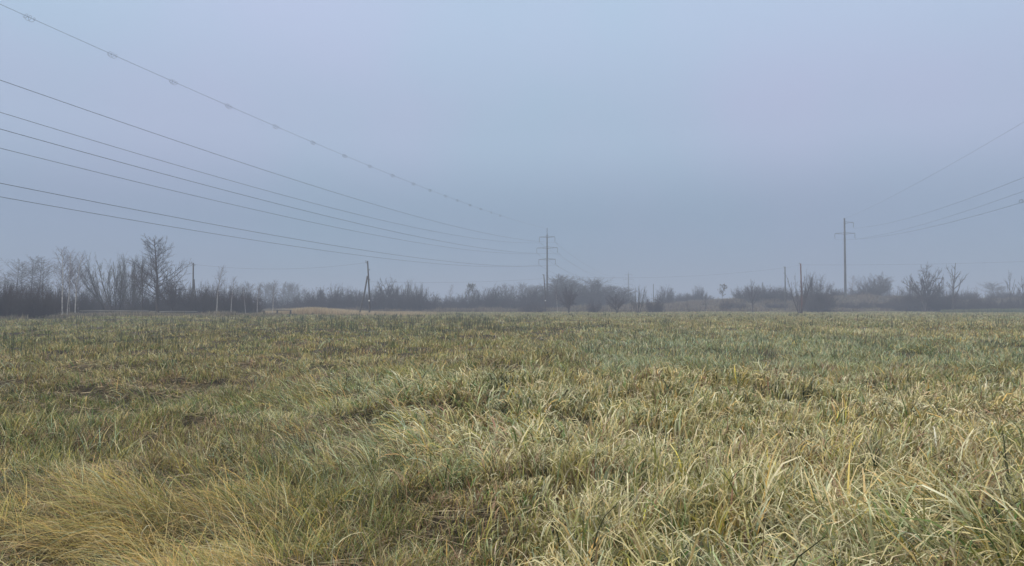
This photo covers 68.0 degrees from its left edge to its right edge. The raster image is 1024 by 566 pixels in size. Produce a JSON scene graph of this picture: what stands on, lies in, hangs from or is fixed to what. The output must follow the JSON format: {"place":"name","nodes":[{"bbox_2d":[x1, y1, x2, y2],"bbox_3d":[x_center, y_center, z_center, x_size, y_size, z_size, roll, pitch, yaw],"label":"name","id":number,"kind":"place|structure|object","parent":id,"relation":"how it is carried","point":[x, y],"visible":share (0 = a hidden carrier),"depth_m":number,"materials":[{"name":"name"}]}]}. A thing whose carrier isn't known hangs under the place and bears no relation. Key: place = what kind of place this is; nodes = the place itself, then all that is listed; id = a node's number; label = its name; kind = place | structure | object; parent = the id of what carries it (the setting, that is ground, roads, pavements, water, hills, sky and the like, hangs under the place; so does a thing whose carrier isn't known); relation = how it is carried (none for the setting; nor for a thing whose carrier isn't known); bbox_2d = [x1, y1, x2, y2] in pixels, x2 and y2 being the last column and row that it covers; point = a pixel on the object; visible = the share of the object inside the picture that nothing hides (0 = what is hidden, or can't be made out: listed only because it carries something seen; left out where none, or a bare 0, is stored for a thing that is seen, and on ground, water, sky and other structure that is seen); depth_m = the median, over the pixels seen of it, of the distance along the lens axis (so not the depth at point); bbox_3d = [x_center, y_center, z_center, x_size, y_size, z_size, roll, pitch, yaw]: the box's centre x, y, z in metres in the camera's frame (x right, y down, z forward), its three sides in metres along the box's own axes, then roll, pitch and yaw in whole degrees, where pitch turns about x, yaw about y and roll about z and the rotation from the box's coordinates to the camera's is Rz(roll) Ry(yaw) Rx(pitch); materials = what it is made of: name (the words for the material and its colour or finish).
{"place":"outdoors","nodes":[
{"label":"outdoors","id":0,"kind":"place"},
{"bbox_2d":[0,297,1023,565],"bbox_3d":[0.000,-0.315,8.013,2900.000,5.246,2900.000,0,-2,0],"label":"ground","id":1,"kind":"structure","parent":0,"point":[196,419],"depth_m":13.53,"materials":[{"name":"plant"}]},
{"bbox_2d":[0,277,31,317],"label":"bush","id":2,"kind":"object","parent":1,"relation":"on","point":[8,307],"visible":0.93,"depth_m":91.39,"materials":[{"name":"grey plant"}]},
{"bbox_2d":[2,258,33,292],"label":"alder tree","id":3,"kind":"object","parent":1,"relation":"on","point":[19,268],"visible":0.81,"depth_m":175.08,"materials":[{"name":"grey plant"}]},
{"bbox_2d":[7,265,33,292],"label":"alder tree","id":4,"kind":"object","parent":1,"relation":"on","point":[21,279],"visible":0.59,"depth_m":177.99,"materials":[{"name":"grey plant"}]},
{"bbox_2d":[2,285,42,317],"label":"bush","id":5,"kind":"object","parent":1,"relation":"on","point":[28,304],"visible":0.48,"depth_m":93.58,"materials":[{"name":"grey plant"}]},
{"bbox_2d":[6,256,45,289],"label":"alder tree","id":6,"kind":"object","parent":1,"relation":"on","point":[31,273],"visible":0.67,"depth_m":180.07,"materials":[{"name":"grey plant"}]},
{"bbox_2d":[11,278,55,317],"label":"bush","id":7,"kind":"object","parent":1,"relation":"on","point":[44,311],"visible":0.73,"depth_m":94.42,"materials":[{"name":"grey plant"}]},
{"bbox_2d":[24,257,59,291],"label":"alder tree","id":8,"kind":"object","parent":1,"relation":"on","point":[40,274],"visible":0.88,"depth_m":178.22,"materials":[{"name":"grey plant"}]},
{"bbox_2d":[25,262,61,296],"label":"alder tree","id":9,"kind":"object","parent":1,"relation":"on","point":[45,276],"visible":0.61,"depth_m":182.40,"materials":[{"name":"grey plant"}]},
{"bbox_2d":[28,280,66,315],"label":"bush","id":10,"kind":"object","parent":1,"relation":"on","point":[57,308],"visible":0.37,"depth_m":98.36,"materials":[{"name":"grey plant"}]},
{"bbox_2d":[38,280,73,311],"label":"bush","id":11,"kind":"object","parent":1,"relation":"on","point":[59,295],"visible":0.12,"depth_m":115.12,"materials":[{"name":"grey plant"}]},
{"bbox_2d":[44,286,71,313],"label":"bush","id":12,"kind":"object","parent":1,"relation":"on","point":[64,306],"visible":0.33,"depth_m":112.43,"materials":[{"name":"grey plant"}]},
{"bbox_2d":[50,248,76,313],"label":"birch tree","id":13,"kind":"object","parent":1,"relation":"on","point":[62,273],"visible":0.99,"depth_m":104.47,"materials":[{"name":"grey plant"}]},
{"bbox_2d":[56,252,81,310],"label":"birch tree","id":14,"kind":"object","parent":1,"relation":"on","point":[70,273],"visible":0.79,"depth_m":118.60,"materials":[{"name":"grey plant"}]},
{"bbox_2d":[55,285,94,313],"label":"bush","id":15,"kind":"object","parent":1,"relation":"on","point":[80,303],"visible":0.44,"depth_m":119.96,"materials":[{"name":"grey plant"}]},
{"bbox_2d":[69,250,90,312],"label":"birch tree","id":16,"kind":"object","parent":1,"relation":"on","point":[77,277],"visible":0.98,"depth_m":118.55,"materials":[{"name":"grey plant"}]},
{"bbox_2d":[66,289,97,312],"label":"bush","id":17,"kind":"object","parent":1,"relation":"on","point":[88,305],"visible":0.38,"depth_m":124.06,"materials":[{"name":"grey plant"}]},
{"bbox_2d":[77,251,137,312],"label":"willow tree","id":18,"kind":"object","parent":1,"relation":"on","point":[95,290],"visible":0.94,"depth_m":126.78,"materials":[{"name":"grey plant"}]},
{"bbox_2d":[97,292,122,309],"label":"bush","id":19,"kind":"object","parent":1,"relation":"on","point":[107,307],"visible":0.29,"depth_m":139.14,"materials":[{"name":"grey plant"}]},
{"bbox_2d":[111,251,149,313],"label":"willow tree","id":20,"kind":"object","parent":1,"relation":"on","point":[124,299],"visible":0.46,"depth_m":134.22,"materials":[{"name":"grey plant"}]},
{"bbox_2d":[121,265,144,309],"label":"willow tree","id":21,"kind":"object","parent":1,"relation":"on","point":[133,297],"visible":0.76,"depth_m":127.42,"materials":[{"name":"grey plant"}]},
{"bbox_2d":[0,310,281,319],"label":"dry weeds","id":22,"kind":"object","parent":1,"relation":"on","point":[167,314],"visible":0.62,"depth_m":106.97,"materials":[{"name":"brown plant"}]},
{"bbox_2d":[134,292,166,312],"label":"bush","id":23,"kind":"object","parent":1,"relation":"on","point":[145,304],"visible":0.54,"depth_m":137.41,"materials":[{"name":"grey plant"}]},
{"bbox_2d":[123,235,191,312],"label":"bare tree","id":24,"kind":"object","parent":1,"relation":"on","point":[156,260],"visible":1,"depth_m":117.95,"materials":[{"name":"brown plant"}]},
{"bbox_2d":[147,286,168,312],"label":"bush","id":25,"kind":"object","parent":1,"relation":"on","point":[154,306],"visible":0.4,"depth_m":136.87,"materials":[{"name":"grey plant"}]},
{"bbox_2d":[152,273,188,312],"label":"bush","id":26,"kind":"object","parent":1,"relation":"on","point":[171,302],"visible":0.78,"depth_m":127.68,"materials":[{"name":"grey plant"}]},
{"bbox_2d":[175,286,201,312],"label":"bush","id":27,"kind":"object","parent":1,"relation":"on","point":[182,306],"visible":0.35,"depth_m":133.02,"materials":[{"name":"grey plant"}]},
{"bbox_2d":[184,288,218,313],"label":"bush","id":28,"kind":"object","parent":1,"relation":"on","point":[194,307],"visible":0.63,"depth_m":130.93,"materials":[{"name":"grey plant"}]},
{"bbox_2d":[195,285,227,312],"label":"bush","id":29,"kind":"object","parent":1,"relation":"on","point":[212,306],"visible":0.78,"depth_m":131.01,"materials":[{"name":"grey plant"}]},
{"bbox_2d":[209,264,225,310],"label":"birch tree","id":30,"kind":"object","parent":1,"relation":"on","point":[217,296],"visible":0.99,"depth_m":125.19,"materials":[{"name":"grey plant"}]},
{"bbox_2d":[210,286,240,312],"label":"bush","id":31,"kind":"object","parent":1,"relation":"on","point":[228,307],"visible":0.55,"depth_m":133.48,"materials":[{"name":"grey plant"}]},
{"bbox_2d":[219,287,250,312],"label":"bush","id":32,"kind":"object","parent":1,"relation":"on","point":[240,306],"visible":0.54,"depth_m":135.39,"materials":[{"name":"grey plant"}]},
{"bbox_2d":[235,288,259,312],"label":"bush","id":33,"kind":"object","parent":1,"relation":"on","point":[251,305],"visible":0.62,"depth_m":137.89,"materials":[{"name":"grey plant"}]},
{"bbox_2d":[284,284,300,304],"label":"woodland tree","id":34,"kind":"object","parent":1,"relation":"on","point":[292,290],"visible":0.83,"depth_m":334.70,"materials":[{"name":"grey plant"}]},
{"bbox_2d":[289,292,321,308],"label":"bush","id":35,"kind":"object","parent":1,"relation":"on","point":[299,304],"visible":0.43,"depth_m":198.65,"materials":[{"name":"grey plant"}]},
{"bbox_2d":[300,288,331,307],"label":"bush","id":36,"kind":"object","parent":1,"relation":"on","point":[307,298],"visible":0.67,"depth_m":198.26,"materials":[{"name":"grey plant"}]},
{"bbox_2d":[309,285,345,308],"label":"bush","id":37,"kind":"object","parent":1,"relation":"on","point":[329,296],"visible":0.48,"depth_m":198.44,"materials":[{"name":"grey plant"}]},
{"bbox_2d":[317,284,354,308],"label":"bush","id":38,"kind":"object","parent":1,"relation":"on","point":[336,299],"visible":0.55,"depth_m":198.68,"materials":[{"name":"grey plant"}]},
{"bbox_2d":[327,281,361,309],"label":"bush","id":39,"kind":"object","parent":1,"relation":"on","point":[352,303],"visible":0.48,"depth_m":200.03,"materials":[{"name":"grey plant"}]},
{"bbox_2d":[247,307,453,315],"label":"reeds","id":40,"kind":"object","parent":1,"relation":"on","point":[317,310],"visible":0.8,"depth_m":139.23,"materials":[{"name":"beige plant"}]},
{"bbox_2d":[341,287,374,308],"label":"bush","id":41,"kind":"object","parent":1,"relation":"on","point":[360,298],"visible":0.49,"depth_m":201.60,"materials":[{"name":"grey plant"}]},
{"bbox_2d":[359,261,369,311],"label":"utility pole","id":42,"kind":"object","parent":1,"relation":"on","point":[367,277],"visible":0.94,"depth_m":149.90,"materials":[{"name":"grey wood"}]},
{"bbox_2d":[366,287,394,310],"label":"bush","id":43,"kind":"object","parent":1,"relation":"on","point":[380,306],"visible":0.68,"depth_m":203.14,"materials":[{"name":"grey plant"}]},
{"bbox_2d":[375,277,404,301],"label":"bare tree","id":44,"kind":"object","parent":1,"relation":"on","point":[379,286],"visible":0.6,"depth_m":207.78,"materials":[{"name":"grey plant"}]},
{"bbox_2d":[375,287,409,309],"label":"bush","id":45,"kind":"object","parent":1,"relation":"on","point":[390,300],"visible":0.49,"depth_m":203.15,"materials":[{"name":"grey plant"}]},
{"bbox_2d":[383,289,411,310],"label":"bush","id":46,"kind":"object","parent":1,"relation":"on","point":[402,307],"visible":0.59,"depth_m":202.91,"materials":[{"name":"grey plant"}]},
{"bbox_2d":[395,287,425,310],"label":"bush","id":47,"kind":"object","parent":1,"relation":"on","point":[408,303],"visible":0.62,"depth_m":202.92,"materials":[{"name":"grey plant"}]},
{"bbox_2d":[403,287,439,310],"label":"bush","id":48,"kind":"object","parent":1,"relation":"on","point":[419,303],"visible":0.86,"depth_m":203.20,"materials":[{"name":"grey plant"}]},
{"bbox_2d":[416,291,443,310],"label":"bush","id":49,"kind":"object","parent":1,"relation":"on","point":[433,302],"visible":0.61,"depth_m":204.83,"materials":[{"name":"grey plant"}]},
{"bbox_2d":[446,293,474,308],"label":"bush","id":50,"kind":"object","parent":1,"relation":"on","point":[457,304],"visible":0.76,"depth_m":227.88,"materials":[{"name":"grey plant"}]},
{"bbox_2d":[465,285,494,308],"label":"bush","id":51,"kind":"object","parent":1,"relation":"on","point":[477,302],"visible":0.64,"depth_m":228.16,"materials":[{"name":"grey plant"}]},
{"bbox_2d":[474,284,508,307],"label":"bush","id":52,"kind":"object","parent":1,"relation":"on","point":[490,300],"visible":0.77,"depth_m":227.86,"materials":[{"name":"grey plant"}]},
{"bbox_2d":[485,287,513,308],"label":"bush","id":53,"kind":"object","parent":1,"relation":"on","point":[502,305],"visible":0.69,"depth_m":228.04,"materials":[{"name":"grey plant"}]},
{"bbox_2d":[1,311,1023,363],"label":"rushes","id":54,"kind":"object","parent":1,"relation":"on","point":[468,322],"visible":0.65,"depth_m":49.17,"materials":[{"name":"green plant"}]},
{"bbox_2d":[503,288,538,308],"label":"bush","id":55,"kind":"object","parent":1,"relation":"on","point":[515,305],"visible":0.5,"depth_m":228.14,"materials":[{"name":"grey plant"}]},
{"bbox_2d":[515,289,541,308],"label":"bush","id":56,"kind":"object","parent":1,"relation":"on","point":[531,298],"visible":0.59,"depth_m":226.20,"materials":[{"name":"grey plant"}]},
{"bbox_2d":[519,301,548,312],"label":"bush","id":57,"kind":"object","parent":1,"relation":"on","point":[529,308],"visible":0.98,"depth_m":194.97,"materials":[{"name":"grey plant"}]},
{"bbox_2d":[525,285,550,307],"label":"bush","id":58,"kind":"object","parent":1,"relation":"on","point":[542,301],"visible":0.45,"depth_m":226.96,"materials":[{"name":"grey plant"}]},
{"bbox_2d":[536,234,557,293],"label":"power pylon","id":59,"kind":"object","parent":1,"relation":"on","point":[546,248],"visible":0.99,"depth_m":250.16,"materials":[{"name":"metal"}]},
{"bbox_2d":[1,148,513,253],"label":"power cable","id":60,"kind":"object","parent":59,"relation":"attached to","point":[218,201],"visible":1,"depth_m":84.17,"materials":[{"name":"grey metal"}]},
{"bbox_2d":[0,112,517,242],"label":"power cable","id":61,"kind":"object","parent":59,"relation":"attached to","point":[209,174],"visible":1,"depth_m":81.95,"materials":[{"name":"grey metal"}]},
{"bbox_2d":[0,4,530,224],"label":"earth wire","id":62,"kind":"object","parent":59,"relation":"attached to","point":[218,101],"visible":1,"depth_m":79.89,"materials":[{"name":"grey metal"}]},
{"bbox_2d":[3,197,534,266],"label":"power cable","id":63,"kind":"object","parent":59,"relation":"attached to","point":[219,234],"visible":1,"depth_m":83.87,"materials":[{"name":"grey metal"}]},
{"bbox_2d":[1,80,539,241],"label":"power cable","id":64,"kind":"object","parent":59,"relation":"attached to","point":[214,153],"visible":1,"depth_m":74.82,"materials":[{"name":"grey metal"}]},
{"bbox_2d":[0,183,548,265],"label":"power cable","id":65,"kind":"object","parent":59,"relation":"attached to","point":[218,225],"visible":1,"depth_m":75.24,"materials":[{"name":"grey metal"}]},
{"bbox_2d":[1,129,553,253],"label":"power cable","id":66,"kind":"object","parent":59,"relation":"attached to","point":[233,192],"visible":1,"depth_m":76.30,"materials":[{"name":"grey metal"}]},
{"bbox_2d":[538,290,564,308],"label":"bush","id":67,"kind":"object","parent":1,"relation":"on","point":[553,304],"visible":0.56,"depth_m":228.66,"materials":[{"name":"grey plant"}]},
{"bbox_2d":[538,281,571,306],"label":"bush","id":68,"kind":"object","parent":1,"relation":"on","point":[556,293],"visible":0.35,"depth_m":248.81,"materials":[{"name":"grey plant"}]},
{"bbox_2d":[545,275,582,294],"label":"woodland tree","id":69,"kind":"object","parent":1,"relation":"on","point":[561,277],"visible":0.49,"depth_m":264.74,"materials":[{"name":"grey plant"}]},
{"bbox_2d":[549,277,582,295],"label":"woodland tree","id":70,"kind":"object","parent":1,"relation":"on","point":[572,282],"visible":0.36,"depth_m":263.78,"materials":[{"name":"grey plant"}]},
{"bbox_2d":[549,285,582,306],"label":"bush","id":71,"kind":"object","parent":1,"relation":"on","point":[577,292],"visible":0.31,"depth_m":251.74,"materials":[{"name":"grey plant"}]},
{"bbox_2d":[556,285,578,312],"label":"bare tree","id":72,"kind":"object","parent":1,"relation":"on","point":[568,301],"visible":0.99,"depth_m":169.84,"materials":[{"name":"grey plant"}]},
{"bbox_2d":[114,292,1022,311],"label":"weeds","id":73,"kind":"object","parent":1,"relation":"on","point":[624,308],"visible":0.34,"depth_m":221.50,"materials":[{"name":"brown plant"}]},
{"bbox_2d":[571,287,601,306],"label":"bush","id":74,"kind":"object","parent":1,"relation":"on","point":[589,298],"visible":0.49,"depth_m":253.49,"materials":[{"name":"grey plant"}]},
{"bbox_2d":[575,276,613,296],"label":"woodland tree","id":75,"kind":"object","parent":1,"relation":"on","point":[591,284],"visible":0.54,"depth_m":266.44,"materials":[{"name":"grey plant"}]},
{"bbox_2d":[586,299,602,312],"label":"bush","id":76,"kind":"object","parent":1,"relation":"on","point":[595,308],"visible":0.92,"depth_m":184.53,"materials":[{"name":"grey plant"}]},
{"bbox_2d":[578,285,613,305],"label":"bush","id":77,"kind":"object","parent":1,"relation":"on","point":[597,297],"visible":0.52,"depth_m":256.17,"materials":[{"name":"grey plant"}]},
{"bbox_2d":[605,293,628,312],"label":"bare tree","id":78,"kind":"object","parent":1,"relation":"on","point":[616,305],"visible":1,"depth_m":179.52,"materials":[{"name":"grey plant"}]},
{"bbox_2d":[627,286,646,312],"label":"shrub","id":79,"kind":"object","parent":1,"relation":"on","point":[639,302],"visible":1,"depth_m":174.33,"materials":[{"name":"grey plant"}]},
{"bbox_2d":[644,295,665,312],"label":"bush","id":80,"kind":"object","parent":1,"relation":"on","point":[657,307],"visible":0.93,"depth_m":189.31,"materials":[{"name":"grey plant"}]},
{"bbox_2d":[651,285,678,303],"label":"bush","id":81,"kind":"object","parent":1,"relation":"on","point":[670,296],"visible":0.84,"depth_m":259.61,"materials":[{"name":"grey plant"}]},
{"bbox_2d":[689,284,705,300],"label":"bush","id":82,"kind":"object","parent":1,"relation":"on","point":[698,296],"visible":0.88,"depth_m":280.13,"materials":[{"name":"grey plant"}]},
{"bbox_2d":[735,284,764,302],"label":"bush","id":83,"kind":"object","parent":1,"relation":"on","point":[749,295],"visible":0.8,"depth_m":239.18,"materials":[{"name":"grey plant"}]},
{"bbox_2d":[777,286,798,300],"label":"bush","id":84,"kind":"object","parent":1,"relation":"on","point":[781,292],"visible":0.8,"depth_m":239.18,"materials":[{"name":"grey plant"}]},
{"bbox_2d":[786,271,813,312],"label":"bush","id":85,"kind":"object","parent":1,"relation":"on","point":[804,300],"visible":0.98,"depth_m":167.94,"materials":[{"name":"grey plant"}]},
{"bbox_2d":[792,273,825,310],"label":"bush","id":86,"kind":"object","parent":1,"relation":"on","point":[806,293],"visible":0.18,"depth_m":210.40,"materials":[{"name":"grey plant"}]},
{"bbox_2d":[795,272,839,311],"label":"bush","id":87,"kind":"object","parent":1,"relation":"on","point":[816,304],"visible":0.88,"depth_m":198.74,"materials":[{"name":"grey plant"}]},
{"bbox_2d":[835,218,853,296],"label":"power pylon","id":88,"kind":"object","parent":1,"relation":"on","point":[845,282],"visible":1,"depth_m":240.04,"materials":[{"name":"metal"}]},
{"bbox_2d":[848,273,892,296],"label":"bush","id":89,"kind":"object","parent":1,"relation":"on","point":[883,289],"visible":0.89,"depth_m":248.69,"materials":[{"name":"grey plant"}]},
{"bbox_2d":[886,289,912,311],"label":"bush","id":90,"kind":"object","parent":1,"relation":"on","point":[893,303],"visible":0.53,"depth_m":214.99,"materials":[{"name":"grey plant"}]},
{"bbox_2d":[895,287,930,311],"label":"bush","id":91,"kind":"object","parent":1,"relation":"on","point":[908,305],"visible":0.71,"depth_m":210.04,"materials":[{"name":"grey plant"}]},
{"bbox_2d":[901,262,943,311],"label":"bare tree","id":92,"kind":"object","parent":1,"relation":"on","point":[924,287],"visible":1,"depth_m":199.30,"materials":[{"name":"grey plant"}]},
{"bbox_2d":[909,288,949,311],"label":"bush","id":93,"kind":"object","parent":1,"relation":"on","point":[928,306],"visible":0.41,"depth_m":206.60,"materials":[{"name":"grey plant"}]},
{"bbox_2d":[919,282,957,311],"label":"bush","id":94,"kind":"object","parent":1,"relation":"on","point":[944,301],"visible":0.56,"depth_m":205.22,"materials":[{"name":"grey plant"}]},
{"bbox_2d":[930,264,965,309],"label":"bare tree","id":95,"kind":"object","parent":1,"relation":"on","point":[953,288],"visible":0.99,"depth_m":194.75,"materials":[{"name":"grey plant"}]},
{"bbox_2d":[934,288,961,309],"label":"bush","id":96,"kind":"object","parent":1,"relation":"on","point":[956,303],"visible":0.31,"depth_m":206.16,"materials":[{"name":"grey plant"}]},
{"bbox_2d":[954,296,974,309],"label":"bush","id":97,"kind":"object","parent":1,"relation":"on","point":[963,305],"visible":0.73,"depth_m":206.81,"materials":[{"name":"grey plant"}]},
{"bbox_2d":[963,295,986,309],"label":"bush","id":98,"kind":"object","parent":1,"relation":"on","point":[982,305],"visible":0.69,"depth_m":205.78,"materials":[{"name":"grey plant"}]},
{"bbox_2d":[940,308,1023,312],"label":"green weeds","id":99,"kind":"object","parent":1,"relation":"on","point":[995,310],"visible":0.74,"depth_m":185.90,"materials":[{"name":"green plant"}]},
{"bbox_2d":[972,295,997,308],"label":"bush","id":100,"kind":"object","parent":1,"relation":"on","point":[987,305],"visible":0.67,"depth_m":204.64,"materials":[{"name":"grey plant"}]},
{"bbox_2d":[978,282,1006,295],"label":"woodland tree","id":101,"kind":"object","parent":1,"relation":"on","point":[990,289],"visible":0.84,"depth_m":330.48,"materials":[{"name":"grey plant"}]},
{"bbox_2d":[0,0,1023,306],"label":"sky","id":102,"kind":"structure","parent":0,"point":[663,141],"materials":[{"name":"blue"}]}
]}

